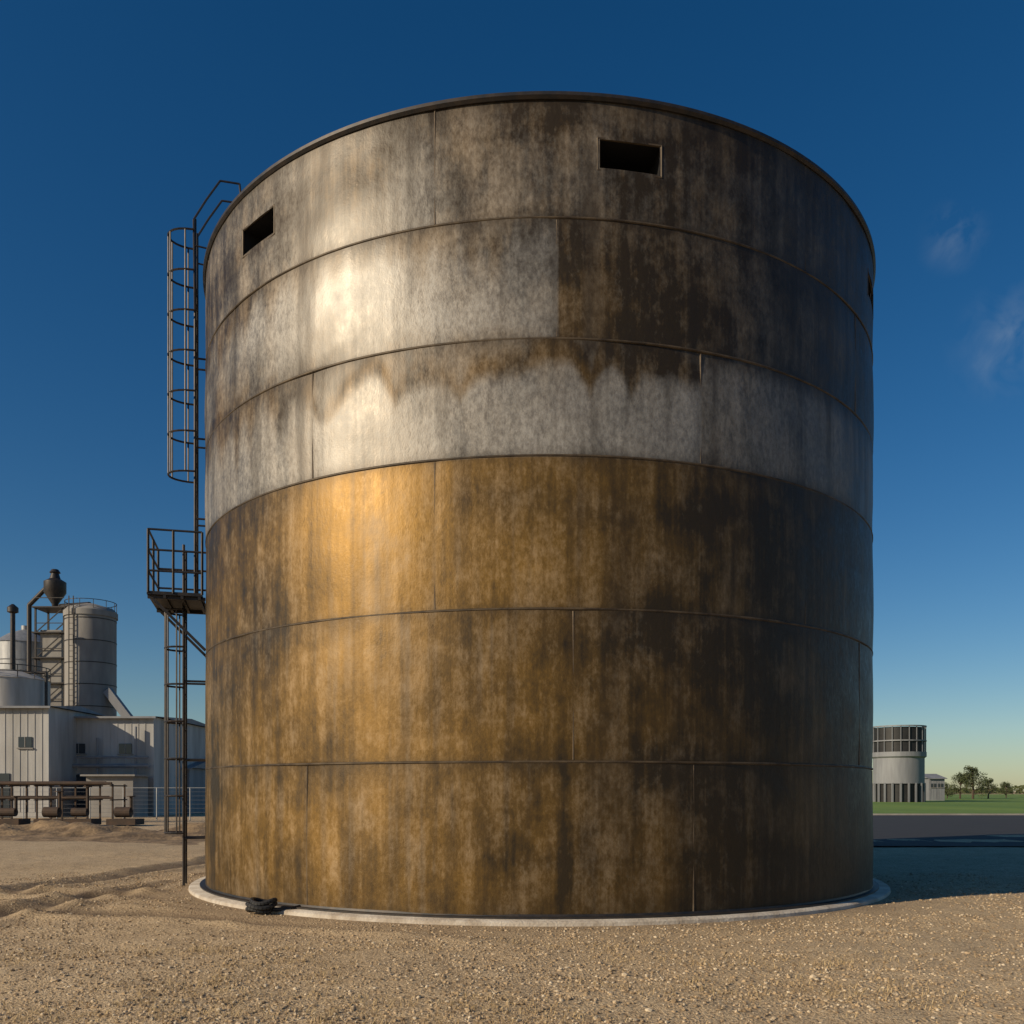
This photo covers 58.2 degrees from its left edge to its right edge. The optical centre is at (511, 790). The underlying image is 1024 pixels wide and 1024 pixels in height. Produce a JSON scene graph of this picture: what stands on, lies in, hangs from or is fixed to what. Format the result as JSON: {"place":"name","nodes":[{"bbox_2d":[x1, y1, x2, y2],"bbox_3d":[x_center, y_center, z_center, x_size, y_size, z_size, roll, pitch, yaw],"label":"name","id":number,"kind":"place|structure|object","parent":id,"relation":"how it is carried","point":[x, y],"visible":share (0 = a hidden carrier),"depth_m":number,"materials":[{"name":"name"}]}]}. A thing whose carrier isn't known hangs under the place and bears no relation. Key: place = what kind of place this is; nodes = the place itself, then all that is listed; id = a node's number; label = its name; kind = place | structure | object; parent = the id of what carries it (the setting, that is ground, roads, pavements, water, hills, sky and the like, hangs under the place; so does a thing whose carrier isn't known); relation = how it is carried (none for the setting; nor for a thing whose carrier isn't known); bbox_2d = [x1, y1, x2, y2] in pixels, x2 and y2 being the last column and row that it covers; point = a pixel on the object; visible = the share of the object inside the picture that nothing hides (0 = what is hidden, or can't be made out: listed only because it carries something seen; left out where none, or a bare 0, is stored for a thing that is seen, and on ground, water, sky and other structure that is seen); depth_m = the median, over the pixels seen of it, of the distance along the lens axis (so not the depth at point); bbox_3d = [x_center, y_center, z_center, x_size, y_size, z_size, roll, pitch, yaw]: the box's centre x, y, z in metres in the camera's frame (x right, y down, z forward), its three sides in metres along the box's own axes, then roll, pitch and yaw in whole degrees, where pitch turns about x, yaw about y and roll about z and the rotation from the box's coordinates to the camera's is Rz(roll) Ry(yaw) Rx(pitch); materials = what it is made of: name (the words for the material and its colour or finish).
{"place":"outdoors","nodes":[
{"label":"outdoors","id":0,"kind":"place"},
{"bbox_2d":[0,707,97,817],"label":"walls","id":1,"kind":"structure","parent":0,"point":[52,733],"depth_m":62.00,"materials":[{"name":"white metal"}]},
{"bbox_2d":[0,737,31,817],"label":"windows and door","id":2,"kind":"structure","parent":1,"relation":"attached to","point":[6,776],"depth_m":61.91,"materials":[{"name":"black glass"}]},
{"bbox_2d":[0,706,104,715],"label":"roof","id":3,"kind":"structure","parent":1,"relation":"on","point":[81,709],"depth_m":65.03,"materials":[{"name":"grey metal"}]},
{"bbox_2d":[27,569,90,705],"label":"cyclone dust collector","id":4,"kind":"structure","parent":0,"point":[54,590],"depth_m":87.20,"materials":[{"name":"paint"}]},
{"bbox_2d":[0,791,1023,1023],"bbox_3d":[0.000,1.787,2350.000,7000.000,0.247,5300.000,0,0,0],"label":"ground","id":5,"kind":"structure","parent":0,"point":[25,859],"depth_m":10.25,"materials":[{"name":"soil"}]},
{"bbox_2d":[7,604,18,669],"bbox_3d":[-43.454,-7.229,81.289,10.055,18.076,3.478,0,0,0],"label":"vent stack","id":6,"kind":"object","parent":5,"relation":"on","point":[12,609],"visible":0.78,"depth_m":79.82,"materials":[{"name":"paint"}]},
{"bbox_2d":[0,625,39,676],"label":"grain silo","id":7,"kind":"object","parent":5,"relation":"on","point":[21,644],"visible":0.06,"depth_m":89.33,"materials":[{"name":"metal"}]},
{"bbox_2d":[0,663,50,705],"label":"white process tank","id":8,"kind":"object","parent":5,"relation":"on","point":[23,688],"visible":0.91,"depth_m":72.20,"materials":[{"name":"metal"}]},
{"bbox_2d":[0,781,126,818],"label":"pipe rack","id":9,"kind":"object","parent":5,"relation":"on","point":[51,784],"visible":0.86,"depth_m":51.98,"materials":[{"name":"metal"}]},
{"bbox_2d":[0,786,143,824],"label":"pump skid","id":10,"kind":"object","parent":5,"relation":"on","point":[57,811],"visible":0.98,"depth_m":47.80,"materials":[{"name":"grey metal"}]},
{"bbox_2d":[63,596,117,715],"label":"grain silo","id":11,"kind":"object","parent":5,"relation":"on","point":[90,653],"visible":0.61,"depth_m":83.15,"materials":[{"name":"metal"}]},
{"bbox_2d":[0,819,204,844],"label":"dirt berm","id":12,"kind":"structure","parent":5,"relation":"on","point":[50,830],"depth_m":34.86,"materials":[{"name":"soil"}]},
{"bbox_2d":[0,787,204,820],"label":"chain link fence","id":13,"kind":"object","parent":5,"relation":"on","point":[156,816],"visible":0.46,"depth_m":55.98,"materials":[{"name":"metal"}]},
{"bbox_2d":[103,688,132,715],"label":"conveyor gallery","id":14,"kind":"object","parent":5,"relation":"on","point":[116,702],"visible":0.07,"depth_m":83.65,"materials":[{"name":"paint"}]},
{"bbox_2d":[74,716,204,815],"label":"warehouse","id":15,"kind":"structure","parent":5,"relation":"on","point":[114,735],"depth_m":66.00,"materials":[{"name":"white metal"}]},
{"bbox_2d":[76,744,131,807],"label":"windows and door","id":16,"kind":"structure","parent":15,"relation":"in","point":[81,803],"depth_m":65.90,"materials":[{"name":"black glass"}]},
{"bbox_2d":[72,727,151,815],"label":"wall services","id":17,"kind":"structure","parent":15,"relation":"attached to","point":[140,803],"depth_m":62.78,"materials":[{"name":"painted steel"}]},
{"bbox_2d":[147,180,240,884],"bbox_3d":[-5.920,-4.835,17.595,1.825,13.270,1.546,0,0,-14],"label":"caged access ladder","id":18,"kind":"object","parent":5,"relation":"on","point":[183,603],"visible":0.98,"depth_m":17.46,"materials":[{"name":"metal"}]},
{"bbox_2d":[187,762,205,813],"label":"shed","id":19,"kind":"structure","parent":5,"relation":"on","point":[195,777],"depth_m":73.61,"materials":[{"name":"grey metal"}]},
{"bbox_2d":[245,897,300,913],"bbox_3d":[-3.383,1.629,13.772,0.522,0.335,1.212,0,0,42],"label":"drain hose","id":20,"kind":"object","parent":5,"relation":"on","point":[259,905],"visible":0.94,"depth_m":13.40,"materials":[{"name":"black rubber"}]},
{"bbox_2d":[189,91,890,926],"bbox_3d":[0.500,-3.860,19.100,13.660,11.720,13.660,0,0,0],"label":"steel storage tank","id":21,"kind":"object","parent":5,"relation":"on","point":[539,431],"visible":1,"depth_m":12.99,"materials":[{"name":"metal"}]},
{"bbox_2d":[873,814,1023,814],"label":"kerb","id":22,"kind":"structure","parent":5,"relation":"on","point":[948,814],"depth_m":68.50,"materials":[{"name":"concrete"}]},
{"bbox_2d":[946,785,1023,793],"bbox_3d":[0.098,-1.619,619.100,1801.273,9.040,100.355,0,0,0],"label":"distant treeline","id":23,"kind":"object","parent":5,"relation":"on","point":[1018,789],"visible":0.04,"depth_m":610.37,"materials":[{"name":"green plant"}]},
{"bbox_2d":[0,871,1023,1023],"bbox_3d":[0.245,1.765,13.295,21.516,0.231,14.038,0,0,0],"label":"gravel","id":24,"kind":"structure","parent":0,"point":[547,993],"depth_m":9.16,"materials":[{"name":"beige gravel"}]},
{"bbox_2d":[0,0,1023,790],"label":"sky","id":25,"kind":"structure","parent":0,"point":[119,119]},
{"bbox_2d":[872,725,926,801],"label":"cooling tower","id":26,"kind":"structure","parent":0,"point":[899,755],"depth_m":146.74,"materials":[{"name":"white concrete"}]},
{"bbox_2d":[873,815,1023,845],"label":"asphalt road","id":27,"kind":"structure","parent":0,"point":[930,829],"depth_m":42.73,"materials":[{"name":"grey asphalt"}]},
{"bbox_2d":[873,794,1023,813],"bbox_3d":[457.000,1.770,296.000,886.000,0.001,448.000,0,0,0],"label":"crop field","id":28,"kind":"structure","parent":0,"point":[992,804],"depth_m":105.22,"materials":[{"name":"green plant"}]},
{"bbox_2d":[925,774,946,800],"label":"farm shed","id":29,"kind":"structure","parent":28,"relation":"on","point":[935,787],"depth_m":170.00,"materials":[{"name":"white metal"}]},
{"bbox_2d":[931,784,942,786],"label":"windows and door","id":30,"kind":"structure","parent":29,"relation":"in","point":[932,785],"depth_m":169.90,"materials":[{"name":"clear glass"}]},
{"bbox_2d":[945,782,954,797],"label":"tree","id":31,"kind":"object","parent":28,"relation":"on","point":[946,789],"visible":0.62,"depth_m":219.65,"materials":[{"name":"green plant"}]},
{"bbox_2d":[947,772,968,798],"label":"tree","id":32,"kind":"object","parent":28,"relation":"on","point":[953,787],"visible":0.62,"depth_m":209.88,"materials":[{"name":"green plant"}]},
{"bbox_2d":[956,765,988,798],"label":"tree","id":33,"kind":"object","parent":28,"relation":"on","point":[970,776],"visible":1,"depth_m":204.66,"materials":[{"name":"green plant"}]},
{"bbox_2d":[976,778,997,798],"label":"tree","id":34,"kind":"object","parent":28,"relation":"on","point":[988,786],"visible":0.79,"depth_m":214.62,"materials":[{"name":"green plant"}]},
{"bbox_2d":[999,781,1013,797],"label":"tree","id":35,"kind":"object","parent":28,"relation":"on","point":[1006,785],"visible":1,"depth_m":239.86,"materials":[{"name":"green plant"}]}
]}

